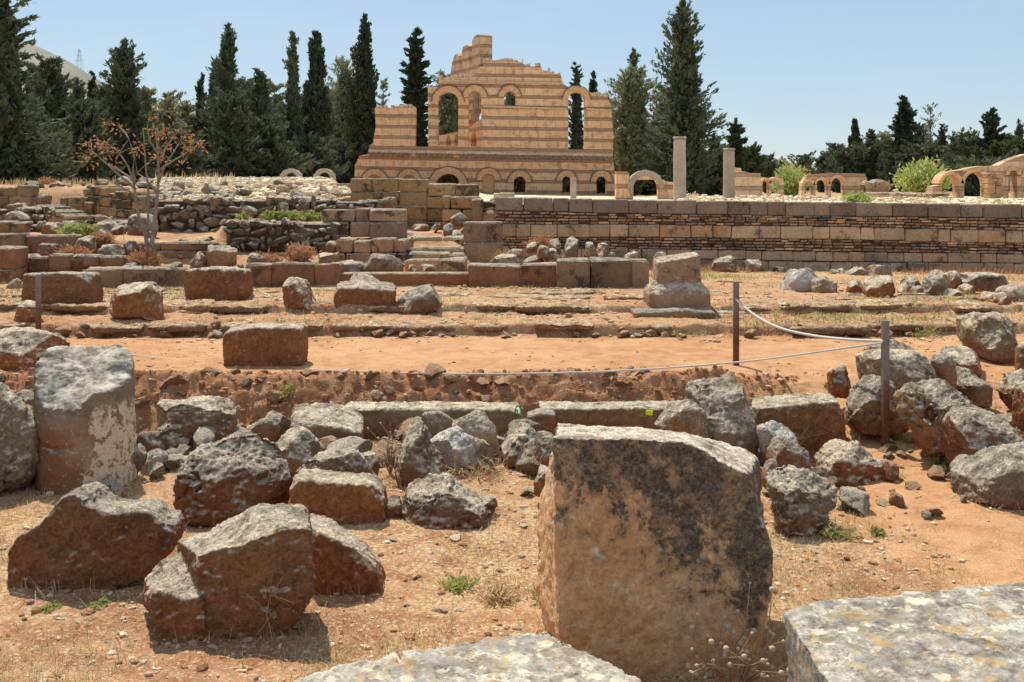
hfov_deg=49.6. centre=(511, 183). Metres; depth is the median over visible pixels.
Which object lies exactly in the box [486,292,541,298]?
paving slab
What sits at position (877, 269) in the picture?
boulder
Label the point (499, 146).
ruined palace
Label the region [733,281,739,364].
rope post
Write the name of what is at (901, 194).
brick course
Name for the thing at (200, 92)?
cypress tree
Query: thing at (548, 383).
bank grass
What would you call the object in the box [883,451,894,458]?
path stone
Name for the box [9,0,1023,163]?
sky
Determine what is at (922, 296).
paving slab
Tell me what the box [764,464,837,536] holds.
boulder
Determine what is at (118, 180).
terrace stone
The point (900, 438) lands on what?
green weed
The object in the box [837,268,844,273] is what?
boulder
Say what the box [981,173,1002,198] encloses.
brick pier
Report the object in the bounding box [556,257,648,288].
wall
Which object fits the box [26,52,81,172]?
fir tree
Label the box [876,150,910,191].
evergreen bush
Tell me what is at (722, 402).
boulder
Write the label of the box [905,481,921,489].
path stone
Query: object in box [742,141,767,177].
round tree
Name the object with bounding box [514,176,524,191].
evergreen bush
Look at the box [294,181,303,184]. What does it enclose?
mound stone
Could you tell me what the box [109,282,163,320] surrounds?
boulder
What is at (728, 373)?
bank stone
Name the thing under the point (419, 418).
rubble stone
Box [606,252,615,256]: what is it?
boulder
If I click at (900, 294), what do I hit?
paving slab
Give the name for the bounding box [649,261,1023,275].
reddish grass
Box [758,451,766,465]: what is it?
rubble stone
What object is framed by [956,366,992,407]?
boulder
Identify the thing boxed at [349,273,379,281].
boulder
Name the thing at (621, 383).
bank stone
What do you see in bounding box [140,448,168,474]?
boulder
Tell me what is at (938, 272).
boulder
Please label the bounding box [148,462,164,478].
trench stone
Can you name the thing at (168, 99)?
grey pine
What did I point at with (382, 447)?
rubble stone
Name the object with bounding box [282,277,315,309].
boulder
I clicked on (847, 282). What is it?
platform grass
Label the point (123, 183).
terrace stone
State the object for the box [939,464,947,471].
path stone
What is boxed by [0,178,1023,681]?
ground
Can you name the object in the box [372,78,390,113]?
grey pine
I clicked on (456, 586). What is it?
green weed
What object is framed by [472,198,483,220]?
upright stone
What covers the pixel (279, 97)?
grey pine
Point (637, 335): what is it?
ledge stone
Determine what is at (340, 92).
grey pine
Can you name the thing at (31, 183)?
terrace stone
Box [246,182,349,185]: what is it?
block course
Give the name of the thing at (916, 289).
boulder
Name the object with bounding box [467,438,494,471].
rubble stone
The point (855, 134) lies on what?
cypress tree
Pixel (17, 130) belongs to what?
fir tree
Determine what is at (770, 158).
dark pine
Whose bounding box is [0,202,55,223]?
rubble bank
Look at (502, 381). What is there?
bank stone
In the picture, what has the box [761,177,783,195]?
ruined arcade
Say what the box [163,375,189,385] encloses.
bank stone
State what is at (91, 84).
cypress tree
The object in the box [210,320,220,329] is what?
ledge stone
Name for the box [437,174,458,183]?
evergreen bush
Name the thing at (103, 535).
stone block
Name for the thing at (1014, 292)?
boulder
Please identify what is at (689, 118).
fir tree
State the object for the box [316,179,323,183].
mound stone
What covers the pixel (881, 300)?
paving slab
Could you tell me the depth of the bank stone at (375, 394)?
9.31 m
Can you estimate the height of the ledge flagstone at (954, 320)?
0.124 m
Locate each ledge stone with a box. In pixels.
[54,326,70,336]
[76,331,86,337]
[80,323,89,328]
[159,331,172,337]
[207,332,214,338]
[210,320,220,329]
[213,330,222,337]
[373,329,382,337]
[384,329,394,334]
[399,331,406,337]
[406,331,417,336]
[425,330,434,335]
[502,331,510,337]
[573,331,580,337]
[617,330,629,338]
[634,332,641,337]
[645,329,657,336]
[661,331,669,337]
[743,328,755,337]
[876,329,892,337]
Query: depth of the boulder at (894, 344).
10.32 m
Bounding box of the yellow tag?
[646,410,652,414]
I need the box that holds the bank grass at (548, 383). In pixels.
[138,366,1011,411]
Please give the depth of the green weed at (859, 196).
21.90 m
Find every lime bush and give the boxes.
[771,159,810,196]
[888,155,951,192]
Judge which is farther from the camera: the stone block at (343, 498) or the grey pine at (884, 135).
the grey pine at (884, 135)
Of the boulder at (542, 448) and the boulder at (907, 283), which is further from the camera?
the boulder at (907, 283)
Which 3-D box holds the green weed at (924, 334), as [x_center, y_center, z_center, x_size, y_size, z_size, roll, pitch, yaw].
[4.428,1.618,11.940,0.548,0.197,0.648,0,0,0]
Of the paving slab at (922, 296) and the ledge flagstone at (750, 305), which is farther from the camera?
the paving slab at (922, 296)
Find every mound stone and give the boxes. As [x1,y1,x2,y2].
[201,185,215,193]
[212,184,221,190]
[228,189,239,195]
[235,184,243,187]
[240,189,252,195]
[254,183,262,188]
[273,179,284,184]
[276,185,288,193]
[290,191,302,196]
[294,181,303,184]
[303,190,317,195]
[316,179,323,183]
[319,184,327,190]
[330,187,342,192]
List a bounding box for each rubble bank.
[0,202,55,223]
[94,214,127,223]
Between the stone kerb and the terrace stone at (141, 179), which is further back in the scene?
the terrace stone at (141, 179)
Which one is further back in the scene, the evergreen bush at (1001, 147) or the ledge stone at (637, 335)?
the evergreen bush at (1001, 147)
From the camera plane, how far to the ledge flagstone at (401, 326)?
12.01 m
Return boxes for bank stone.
[134,396,150,407]
[159,382,167,388]
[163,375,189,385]
[170,372,182,377]
[176,391,185,395]
[204,366,223,374]
[229,369,240,374]
[240,377,253,386]
[254,378,263,382]
[266,390,282,403]
[303,367,313,376]
[336,373,343,378]
[366,370,375,379]
[370,389,380,400]
[384,385,394,394]
[424,363,445,378]
[443,374,458,384]
[476,377,488,385]
[481,394,491,401]
[493,376,509,385]
[567,368,575,373]
[601,372,614,376]
[614,381,628,386]
[620,371,630,375]
[635,365,651,375]
[719,371,735,377]
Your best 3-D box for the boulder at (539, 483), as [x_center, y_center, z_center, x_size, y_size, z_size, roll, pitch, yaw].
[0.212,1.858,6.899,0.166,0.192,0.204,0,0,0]
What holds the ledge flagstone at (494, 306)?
on the ground at (980, 524)
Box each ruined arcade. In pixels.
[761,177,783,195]
[798,173,866,197]
[926,154,1023,197]
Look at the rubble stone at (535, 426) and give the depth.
8.42 m
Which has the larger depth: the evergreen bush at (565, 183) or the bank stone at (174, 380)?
the evergreen bush at (565, 183)
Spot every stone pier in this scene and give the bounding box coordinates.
[0,246,28,281]
[463,221,503,262]
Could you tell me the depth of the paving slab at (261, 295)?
13.97 m
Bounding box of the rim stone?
[313,370,325,374]
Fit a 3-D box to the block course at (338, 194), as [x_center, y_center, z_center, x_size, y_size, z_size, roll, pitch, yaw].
[-3.756,0.251,22.734,1.422,0.127,0.302,0,0,0]
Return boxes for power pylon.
[76,49,83,70]
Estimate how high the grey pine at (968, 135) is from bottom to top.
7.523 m
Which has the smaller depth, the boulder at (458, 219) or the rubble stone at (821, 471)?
the rubble stone at (821, 471)
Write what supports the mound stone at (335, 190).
on the ground at (980, 524)
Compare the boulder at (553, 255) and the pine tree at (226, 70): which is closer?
the boulder at (553, 255)
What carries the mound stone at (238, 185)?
on the ground at (980, 524)
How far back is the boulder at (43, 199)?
23.39 m
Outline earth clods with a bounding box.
[0,440,962,681]
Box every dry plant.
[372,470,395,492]
[445,452,510,483]
[477,572,521,609]
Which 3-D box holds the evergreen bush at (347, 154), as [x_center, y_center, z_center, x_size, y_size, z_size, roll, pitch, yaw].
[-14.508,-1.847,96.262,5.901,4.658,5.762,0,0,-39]
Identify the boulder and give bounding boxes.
[0,326,69,370]
[0,372,39,493]
[5,211,29,221]
[5,278,22,288]
[13,300,42,321]
[16,389,33,405]
[28,253,40,257]
[31,270,59,272]
[35,194,51,204]
[37,243,62,255]
[41,221,59,233]
[71,254,88,269]
[76,235,97,253]
[96,219,119,233]
[97,244,125,254]
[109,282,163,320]
[111,225,125,234]
[123,262,137,267]
[124,240,138,255]
[127,213,157,237]
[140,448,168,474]
[154,421,190,449]
[156,395,237,449]
[172,181,184,189]
[173,430,292,527]
[189,251,207,268]
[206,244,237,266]
[245,253,265,267]
[246,410,290,441]
[276,426,324,477]
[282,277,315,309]
[294,448,368,475]
[318,252,336,263]
[325,241,336,252]
[336,259,364,271]
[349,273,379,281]
[361,451,379,474]
[362,253,403,271]
[383,197,397,208]
[385,495,401,517]
[394,420,444,485]
[398,284,441,314]
[401,472,497,529]
[407,232,419,235]
[408,264,417,271]
[411,224,429,231]
[420,264,437,271]
[430,426,476,471]
[434,224,440,232]
[443,223,453,236]
[450,212,468,226]
[451,408,499,456]
[452,230,461,235]
[490,253,521,264]
[501,422,535,467]
[507,249,522,258]
[523,255,543,262]
[526,242,537,253]
[533,431,553,467]
[533,464,547,496]
[536,245,548,259]
[546,248,559,261]
[548,238,560,254]
[562,236,579,257]
[584,242,596,257]
[596,242,609,256]
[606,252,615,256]
[624,251,640,258]
[652,252,665,264]
[654,399,708,437]
[683,375,759,459]
[711,255,736,272]
[741,258,761,271]
[756,420,798,455]
[761,458,777,488]
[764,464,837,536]
[766,436,811,469]
[780,267,817,291]
[810,276,836,292]
[813,439,885,486]
[827,365,850,398]
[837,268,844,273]
[844,266,867,275]
[844,374,909,436]
[846,280,862,292]
[855,349,935,390]
[862,275,895,297]
[864,339,913,350]
[868,264,892,275]
[883,263,903,271]
[893,378,984,456]
[897,275,920,292]
[910,285,922,292]
[921,275,946,295]
[927,270,944,276]
[931,353,956,389]
[940,345,981,377]
[942,406,1023,464]
[943,271,961,288]
[943,288,963,295]
[949,441,1023,509]
[956,311,1018,364]
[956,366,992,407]
[957,283,974,294]
[980,291,994,301]
[992,292,1008,304]
[995,284,1023,301]
[996,369,1023,409]
[997,413,1011,425]
[1011,381,1023,437]
[1014,341,1023,369]
[1015,302,1023,311]
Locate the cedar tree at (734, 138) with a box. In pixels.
[719,117,753,191]
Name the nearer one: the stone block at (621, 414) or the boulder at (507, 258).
the stone block at (621, 414)
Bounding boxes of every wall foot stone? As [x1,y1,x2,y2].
[778,267,785,271]
[829,269,838,273]
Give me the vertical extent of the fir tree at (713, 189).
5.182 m
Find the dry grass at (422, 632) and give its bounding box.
[0,439,994,681]
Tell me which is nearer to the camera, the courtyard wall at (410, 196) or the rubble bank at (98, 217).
the rubble bank at (98, 217)
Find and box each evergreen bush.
[7,106,89,183]
[57,96,125,183]
[131,124,229,178]
[195,87,281,176]
[243,110,324,176]
[284,132,349,177]
[332,136,368,182]
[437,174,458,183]
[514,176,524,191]
[562,176,569,191]
[596,168,617,192]
[613,139,664,194]
[698,143,742,194]
[761,160,779,192]
[809,155,831,191]
[816,148,863,192]
[838,138,888,180]
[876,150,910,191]
[900,139,963,178]
[941,147,1017,195]
[943,142,1002,164]
[982,138,1023,190]
[1005,134,1023,154]
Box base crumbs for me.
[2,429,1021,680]
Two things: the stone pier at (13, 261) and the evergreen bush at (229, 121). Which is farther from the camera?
the evergreen bush at (229, 121)
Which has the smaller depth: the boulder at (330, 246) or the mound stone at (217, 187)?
the boulder at (330, 246)
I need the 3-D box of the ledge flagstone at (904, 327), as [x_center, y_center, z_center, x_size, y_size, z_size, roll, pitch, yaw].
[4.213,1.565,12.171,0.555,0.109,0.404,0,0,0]
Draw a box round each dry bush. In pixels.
[36,176,56,184]
[45,243,93,254]
[89,228,116,247]
[124,244,167,265]
[254,247,283,262]
[280,241,322,262]
[491,247,509,258]
[522,232,558,254]
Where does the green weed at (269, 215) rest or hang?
on the ground at (980, 524)
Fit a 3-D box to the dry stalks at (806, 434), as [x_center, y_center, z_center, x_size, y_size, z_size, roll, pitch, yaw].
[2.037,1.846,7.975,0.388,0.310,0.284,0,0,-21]
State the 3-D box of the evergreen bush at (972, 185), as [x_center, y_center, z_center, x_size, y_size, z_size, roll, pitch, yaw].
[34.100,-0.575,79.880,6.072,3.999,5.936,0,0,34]
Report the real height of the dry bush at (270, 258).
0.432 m
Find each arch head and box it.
[280,168,302,177]
[313,168,335,180]
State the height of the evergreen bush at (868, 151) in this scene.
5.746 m
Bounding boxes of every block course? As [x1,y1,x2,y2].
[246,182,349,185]
[300,192,349,196]
[494,192,514,197]
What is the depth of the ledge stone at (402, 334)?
11.81 m
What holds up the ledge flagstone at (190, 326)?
on the ground at (980, 524)
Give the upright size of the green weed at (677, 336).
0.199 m
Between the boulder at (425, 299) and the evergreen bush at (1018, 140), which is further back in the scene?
the evergreen bush at (1018, 140)
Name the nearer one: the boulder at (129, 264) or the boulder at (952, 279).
the boulder at (952, 279)
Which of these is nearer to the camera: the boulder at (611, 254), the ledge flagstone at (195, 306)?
the ledge flagstone at (195, 306)
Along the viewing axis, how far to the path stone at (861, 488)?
7.12 m
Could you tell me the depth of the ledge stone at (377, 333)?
11.85 m
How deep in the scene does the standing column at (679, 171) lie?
29.86 m
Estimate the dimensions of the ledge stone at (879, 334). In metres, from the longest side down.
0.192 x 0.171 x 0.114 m
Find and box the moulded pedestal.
[644,252,710,307]
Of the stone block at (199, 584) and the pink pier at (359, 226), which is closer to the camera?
the stone block at (199, 584)
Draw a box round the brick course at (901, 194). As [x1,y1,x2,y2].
[864,192,949,197]
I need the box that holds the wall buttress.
[442,195,480,229]
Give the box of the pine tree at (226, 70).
[198,21,254,154]
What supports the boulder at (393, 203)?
on the rubble wall at (336, 204)
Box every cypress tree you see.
[86,70,97,99]
[194,72,208,122]
[299,29,335,148]
[342,12,380,167]
[583,70,597,129]
[846,118,863,162]
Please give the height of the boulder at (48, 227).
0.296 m
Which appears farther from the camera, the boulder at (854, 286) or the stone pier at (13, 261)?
the stone pier at (13, 261)
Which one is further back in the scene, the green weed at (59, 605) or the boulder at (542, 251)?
the boulder at (542, 251)
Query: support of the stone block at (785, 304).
on the ground at (980, 524)
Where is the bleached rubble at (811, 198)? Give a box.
[677,194,1023,203]
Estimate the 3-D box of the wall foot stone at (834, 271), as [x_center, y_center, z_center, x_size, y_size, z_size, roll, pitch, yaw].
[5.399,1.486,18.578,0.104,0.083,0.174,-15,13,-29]
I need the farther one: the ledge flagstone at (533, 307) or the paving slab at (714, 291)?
the paving slab at (714, 291)
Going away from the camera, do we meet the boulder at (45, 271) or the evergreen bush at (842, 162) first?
the boulder at (45, 271)
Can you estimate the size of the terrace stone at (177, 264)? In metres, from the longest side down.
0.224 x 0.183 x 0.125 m
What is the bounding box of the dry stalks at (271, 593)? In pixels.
[240,577,301,634]
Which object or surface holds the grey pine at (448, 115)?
on the ground at (980, 524)
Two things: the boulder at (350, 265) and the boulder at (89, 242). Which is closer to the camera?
the boulder at (350, 265)
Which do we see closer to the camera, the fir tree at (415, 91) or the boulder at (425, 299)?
the boulder at (425, 299)
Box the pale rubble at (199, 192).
[151,176,350,200]
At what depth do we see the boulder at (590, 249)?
16.08 m
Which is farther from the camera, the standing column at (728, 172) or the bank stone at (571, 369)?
the standing column at (728, 172)
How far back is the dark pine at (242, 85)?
83.60 m
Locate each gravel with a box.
[0,281,1023,342]
[0,405,1023,681]
[1,365,799,435]
[67,333,1021,375]
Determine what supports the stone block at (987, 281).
on the ground at (980, 524)
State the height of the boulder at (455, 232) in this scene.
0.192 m
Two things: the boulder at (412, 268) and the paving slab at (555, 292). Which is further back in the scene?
the boulder at (412, 268)
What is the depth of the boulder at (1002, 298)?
13.16 m
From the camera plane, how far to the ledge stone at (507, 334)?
11.86 m
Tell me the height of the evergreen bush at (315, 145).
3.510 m
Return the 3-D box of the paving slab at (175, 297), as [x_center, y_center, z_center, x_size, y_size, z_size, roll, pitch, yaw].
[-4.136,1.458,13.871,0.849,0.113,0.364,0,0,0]
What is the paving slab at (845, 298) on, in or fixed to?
on the ground at (980, 524)
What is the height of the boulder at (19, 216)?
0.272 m
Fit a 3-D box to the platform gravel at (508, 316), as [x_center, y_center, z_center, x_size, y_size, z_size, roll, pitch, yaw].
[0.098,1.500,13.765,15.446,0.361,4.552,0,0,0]
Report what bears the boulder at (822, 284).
on the ground at (980, 524)
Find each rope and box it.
[132,342,882,374]
[735,299,882,341]
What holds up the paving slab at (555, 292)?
on the ground at (980, 524)
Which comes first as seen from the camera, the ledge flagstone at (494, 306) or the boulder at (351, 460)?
the boulder at (351, 460)
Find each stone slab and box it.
[291,633,640,681]
[783,582,1023,681]
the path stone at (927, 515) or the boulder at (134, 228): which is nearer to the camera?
the path stone at (927, 515)
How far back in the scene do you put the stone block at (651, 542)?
4.50 m
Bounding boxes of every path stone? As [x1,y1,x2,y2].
[836,502,848,509]
[856,486,865,490]
[878,443,896,452]
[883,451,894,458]
[888,491,904,507]
[896,450,906,456]
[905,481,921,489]
[919,452,927,457]
[921,510,930,518]
[925,507,943,515]
[927,465,945,479]
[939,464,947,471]
[960,495,966,502]
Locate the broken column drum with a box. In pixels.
[32,344,137,494]
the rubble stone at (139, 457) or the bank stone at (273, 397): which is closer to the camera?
the rubble stone at (139, 457)
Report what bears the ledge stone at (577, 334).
on the ground at (980, 524)
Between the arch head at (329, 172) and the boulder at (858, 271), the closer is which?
the boulder at (858, 271)
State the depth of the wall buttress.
20.90 m
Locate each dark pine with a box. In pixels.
[88,84,112,137]
[192,58,216,122]
[234,77,254,135]
[757,152,774,191]
[787,150,818,190]
[819,142,847,191]
[910,122,929,148]
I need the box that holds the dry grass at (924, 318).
[0,267,1023,335]
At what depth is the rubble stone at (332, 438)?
8.21 m
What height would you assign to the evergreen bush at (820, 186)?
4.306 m
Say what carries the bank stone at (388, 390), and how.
on the ground at (980, 524)
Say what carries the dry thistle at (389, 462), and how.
on the ground at (980, 524)
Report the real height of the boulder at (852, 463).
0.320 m
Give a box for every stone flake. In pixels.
[431,606,447,612]
[450,534,460,540]
[519,523,527,527]
[875,498,890,506]
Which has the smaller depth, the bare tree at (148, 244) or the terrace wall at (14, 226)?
the bare tree at (148, 244)
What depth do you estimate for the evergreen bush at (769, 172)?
103.62 m
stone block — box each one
[7,482,184,589]
[21,271,103,303]
[143,503,315,643]
[183,266,252,299]
[222,322,307,366]
[289,469,386,524]
[290,402,364,438]
[310,513,385,595]
[334,280,395,307]
[344,401,523,440]
[527,408,555,435]
[535,423,772,678]
[538,400,667,432]
[630,299,715,318]
[714,310,746,313]
[751,392,845,457]
[778,301,789,305]
[955,300,986,306]
[959,272,1008,291]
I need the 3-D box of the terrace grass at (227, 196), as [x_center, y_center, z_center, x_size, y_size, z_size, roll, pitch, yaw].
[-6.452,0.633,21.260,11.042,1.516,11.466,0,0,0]
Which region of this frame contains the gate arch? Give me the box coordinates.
[615,170,672,199]
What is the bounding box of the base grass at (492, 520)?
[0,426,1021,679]
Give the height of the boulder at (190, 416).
0.425 m
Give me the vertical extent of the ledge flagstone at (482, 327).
0.132 m
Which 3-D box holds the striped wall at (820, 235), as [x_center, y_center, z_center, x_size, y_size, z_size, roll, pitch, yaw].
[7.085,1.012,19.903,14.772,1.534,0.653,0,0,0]
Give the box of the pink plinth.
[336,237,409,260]
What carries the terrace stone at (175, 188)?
on the ground at (980, 524)
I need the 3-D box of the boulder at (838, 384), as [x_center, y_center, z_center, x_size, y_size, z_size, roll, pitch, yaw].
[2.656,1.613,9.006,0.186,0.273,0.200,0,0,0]
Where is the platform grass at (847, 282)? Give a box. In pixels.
[1,267,1023,334]
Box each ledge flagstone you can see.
[0,299,21,310]
[0,321,25,328]
[42,304,51,309]
[51,302,109,311]
[90,321,145,333]
[147,320,207,332]
[163,299,215,311]
[209,301,268,313]
[221,319,255,332]
[275,319,324,329]
[332,319,395,331]
[368,302,437,312]
[392,320,465,332]
[473,299,514,311]
[473,318,528,331]
[514,301,589,312]
[534,318,593,330]
[618,323,671,334]
[742,301,776,310]
[775,300,851,311]
[788,321,868,334]
[857,301,921,310]
[872,319,923,331]
[935,319,956,331]
[942,301,992,312]
[945,316,1019,326]
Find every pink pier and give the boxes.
[322,208,373,236]
[369,208,407,239]
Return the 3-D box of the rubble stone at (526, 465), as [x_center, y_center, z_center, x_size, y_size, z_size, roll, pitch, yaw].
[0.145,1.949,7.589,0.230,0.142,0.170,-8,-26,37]
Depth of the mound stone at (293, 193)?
21.68 m
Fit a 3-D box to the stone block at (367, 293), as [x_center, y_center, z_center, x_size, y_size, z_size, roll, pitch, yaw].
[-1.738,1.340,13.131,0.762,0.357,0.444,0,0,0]
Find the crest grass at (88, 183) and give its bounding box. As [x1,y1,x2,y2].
[0,171,234,185]
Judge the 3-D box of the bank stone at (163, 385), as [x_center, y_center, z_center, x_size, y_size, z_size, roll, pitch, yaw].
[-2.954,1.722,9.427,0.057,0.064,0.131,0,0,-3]
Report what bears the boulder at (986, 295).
on the ground at (980, 524)
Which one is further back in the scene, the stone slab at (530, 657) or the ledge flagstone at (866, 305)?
the ledge flagstone at (866, 305)
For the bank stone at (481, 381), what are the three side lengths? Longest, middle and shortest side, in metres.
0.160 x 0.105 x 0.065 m
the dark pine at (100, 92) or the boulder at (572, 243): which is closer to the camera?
the boulder at (572, 243)
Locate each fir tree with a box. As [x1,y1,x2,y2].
[0,0,79,183]
[23,61,39,96]
[23,94,63,157]
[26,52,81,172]
[67,76,90,102]
[94,37,169,182]
[141,127,163,178]
[183,108,212,176]
[244,67,286,138]
[276,30,312,160]
[397,26,432,145]
[568,61,600,180]
[612,48,652,192]
[632,0,731,193]
[699,137,722,194]
[861,128,884,151]
[885,95,921,191]
[933,123,951,190]
[947,133,957,190]
[967,107,1010,151]
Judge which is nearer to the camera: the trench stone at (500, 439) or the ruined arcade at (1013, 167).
the trench stone at (500, 439)
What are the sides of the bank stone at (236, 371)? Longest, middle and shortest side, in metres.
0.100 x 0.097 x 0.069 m
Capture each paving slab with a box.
[0,293,21,297]
[163,294,185,298]
[248,293,282,297]
[253,289,279,292]
[311,287,335,290]
[316,300,332,303]
[436,291,472,295]
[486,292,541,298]
[519,289,596,294]
[530,294,585,299]
[569,288,607,290]
[604,293,643,299]
[709,290,732,293]
[766,300,844,303]
[827,297,854,300]
[845,299,918,302]
[847,294,893,296]
[895,295,977,299]
[899,293,930,295]
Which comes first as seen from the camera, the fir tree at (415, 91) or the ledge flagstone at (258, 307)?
the ledge flagstone at (258, 307)
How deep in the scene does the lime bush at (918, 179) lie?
59.41 m
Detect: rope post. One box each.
[34,274,40,329]
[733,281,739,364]
[881,320,890,446]
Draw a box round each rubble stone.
[132,443,147,473]
[136,430,166,451]
[164,448,179,468]
[177,444,192,455]
[193,426,217,449]
[236,426,246,430]
[237,422,246,427]
[318,435,336,442]
[320,437,329,450]
[326,436,372,452]
[374,437,400,466]
[393,417,413,440]
[402,416,432,438]
[421,410,453,437]
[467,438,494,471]
[470,457,488,472]
[504,419,540,437]
[514,438,534,471]
[516,456,538,476]
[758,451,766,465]
[762,488,768,494]
[809,466,828,477]
[821,477,835,486]
[828,474,839,486]
[838,486,869,516]
[882,458,898,480]
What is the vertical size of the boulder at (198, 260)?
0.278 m
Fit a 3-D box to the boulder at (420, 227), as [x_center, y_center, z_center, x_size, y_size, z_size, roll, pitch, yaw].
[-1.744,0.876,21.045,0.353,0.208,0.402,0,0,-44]
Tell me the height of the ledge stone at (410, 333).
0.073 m
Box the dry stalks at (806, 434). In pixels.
[791,425,828,444]
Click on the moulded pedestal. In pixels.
(676, 278)
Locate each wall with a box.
[0,185,38,207]
[0,220,33,232]
[0,233,29,245]
[25,234,82,252]
[25,253,73,270]
[28,220,63,231]
[36,205,94,225]
[60,196,95,222]
[82,254,128,266]
[83,185,154,219]
[85,265,187,286]
[123,241,218,258]
[146,194,242,231]
[219,218,340,251]
[230,193,326,218]
[247,262,343,286]
[322,197,392,208]
[350,178,428,228]
[426,183,479,228]
[468,262,556,287]
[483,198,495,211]
[495,197,1023,271]
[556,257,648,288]
[735,168,761,195]
[859,179,898,192]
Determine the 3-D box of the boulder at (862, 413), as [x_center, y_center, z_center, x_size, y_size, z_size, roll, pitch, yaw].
[2.750,1.671,8.349,0.491,0.457,0.490,0,0,0]
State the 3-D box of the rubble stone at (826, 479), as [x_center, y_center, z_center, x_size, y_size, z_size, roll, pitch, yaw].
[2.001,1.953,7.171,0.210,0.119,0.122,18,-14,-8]
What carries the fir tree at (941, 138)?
on the ground at (980, 524)
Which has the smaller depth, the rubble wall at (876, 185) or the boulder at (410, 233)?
the boulder at (410, 233)
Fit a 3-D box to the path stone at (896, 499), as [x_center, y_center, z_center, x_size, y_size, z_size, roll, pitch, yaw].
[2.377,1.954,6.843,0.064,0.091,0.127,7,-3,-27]
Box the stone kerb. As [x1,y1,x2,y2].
[340,272,468,285]
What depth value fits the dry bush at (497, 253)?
16.79 m
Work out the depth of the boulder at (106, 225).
19.29 m
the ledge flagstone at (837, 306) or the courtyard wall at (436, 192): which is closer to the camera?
the ledge flagstone at (837, 306)
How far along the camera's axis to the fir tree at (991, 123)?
121.55 m
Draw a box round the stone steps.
[404,234,467,271]
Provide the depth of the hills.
1338.02 m
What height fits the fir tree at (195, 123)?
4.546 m
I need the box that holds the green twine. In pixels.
[513,405,524,418]
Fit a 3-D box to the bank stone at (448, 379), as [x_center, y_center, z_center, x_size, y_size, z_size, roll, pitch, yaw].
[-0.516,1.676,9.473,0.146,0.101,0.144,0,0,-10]
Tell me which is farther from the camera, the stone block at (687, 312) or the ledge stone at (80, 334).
the stone block at (687, 312)
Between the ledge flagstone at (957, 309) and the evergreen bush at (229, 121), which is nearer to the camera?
the ledge flagstone at (957, 309)
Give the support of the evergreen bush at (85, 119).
on the ground at (980, 524)
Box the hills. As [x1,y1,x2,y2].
[19,42,816,171]
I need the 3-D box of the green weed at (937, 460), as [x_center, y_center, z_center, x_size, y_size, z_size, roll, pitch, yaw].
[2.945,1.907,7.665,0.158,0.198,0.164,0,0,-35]
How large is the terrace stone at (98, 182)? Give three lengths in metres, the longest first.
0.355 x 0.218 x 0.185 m
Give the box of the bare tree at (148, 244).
[71,104,211,254]
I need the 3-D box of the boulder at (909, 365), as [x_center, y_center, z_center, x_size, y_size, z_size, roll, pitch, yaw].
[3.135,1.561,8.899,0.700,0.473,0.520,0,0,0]
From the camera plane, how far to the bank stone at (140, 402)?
9.22 m
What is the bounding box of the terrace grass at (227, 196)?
[3,180,446,271]
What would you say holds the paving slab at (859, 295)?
on the ground at (980, 524)
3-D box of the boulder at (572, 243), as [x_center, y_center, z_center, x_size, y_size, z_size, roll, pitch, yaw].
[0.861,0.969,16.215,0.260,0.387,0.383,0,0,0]
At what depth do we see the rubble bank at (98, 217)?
20.61 m
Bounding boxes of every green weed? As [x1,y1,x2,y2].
[35,599,62,613]
[53,221,87,235]
[75,220,99,236]
[86,594,117,610]
[233,210,251,220]
[259,207,281,220]
[275,382,294,401]
[278,209,303,220]
[299,210,322,221]
[436,569,480,594]
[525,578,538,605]
[659,324,706,337]
[808,520,864,542]
[842,190,873,201]
[866,523,892,538]
[892,433,914,443]
[902,325,946,338]
[924,454,947,465]
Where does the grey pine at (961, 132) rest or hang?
on the ground at (980, 524)
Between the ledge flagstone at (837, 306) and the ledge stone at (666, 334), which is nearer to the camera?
the ledge stone at (666, 334)
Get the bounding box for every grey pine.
[138,85,162,132]
[153,88,193,129]
[177,99,194,130]
[267,82,286,138]
[324,55,354,145]
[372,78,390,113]
[430,68,457,134]
[504,92,514,104]
[600,61,666,195]
[611,105,617,167]
[646,91,670,193]
[773,156,790,174]
[875,130,893,150]
[920,102,941,140]
[950,126,979,148]
[955,127,965,146]
[1011,118,1023,139]
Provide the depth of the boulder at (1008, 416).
8.10 m
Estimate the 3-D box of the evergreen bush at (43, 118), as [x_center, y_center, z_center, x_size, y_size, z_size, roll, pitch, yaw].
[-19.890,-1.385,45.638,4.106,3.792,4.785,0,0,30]
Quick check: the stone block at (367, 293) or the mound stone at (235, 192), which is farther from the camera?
the mound stone at (235, 192)
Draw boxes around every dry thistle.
[367,422,399,474]
[684,582,786,681]
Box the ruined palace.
[355,34,614,195]
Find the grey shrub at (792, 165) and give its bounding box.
[774,157,807,176]
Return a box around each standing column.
[570,177,575,197]
[673,136,686,199]
[722,148,734,197]
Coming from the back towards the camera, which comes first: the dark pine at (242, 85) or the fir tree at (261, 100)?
the dark pine at (242, 85)
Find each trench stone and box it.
[102,479,118,491]
[111,486,124,496]
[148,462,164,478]
[163,453,184,468]
[497,436,504,445]
[520,487,533,495]
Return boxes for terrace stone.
[24,181,37,184]
[56,181,65,186]
[93,179,107,185]
[114,176,131,185]
[118,180,128,185]
[136,182,155,188]
[139,177,153,182]
[159,191,173,197]
[169,262,182,266]
[171,186,183,192]
[182,190,191,195]
[184,182,192,187]
[319,246,325,252]

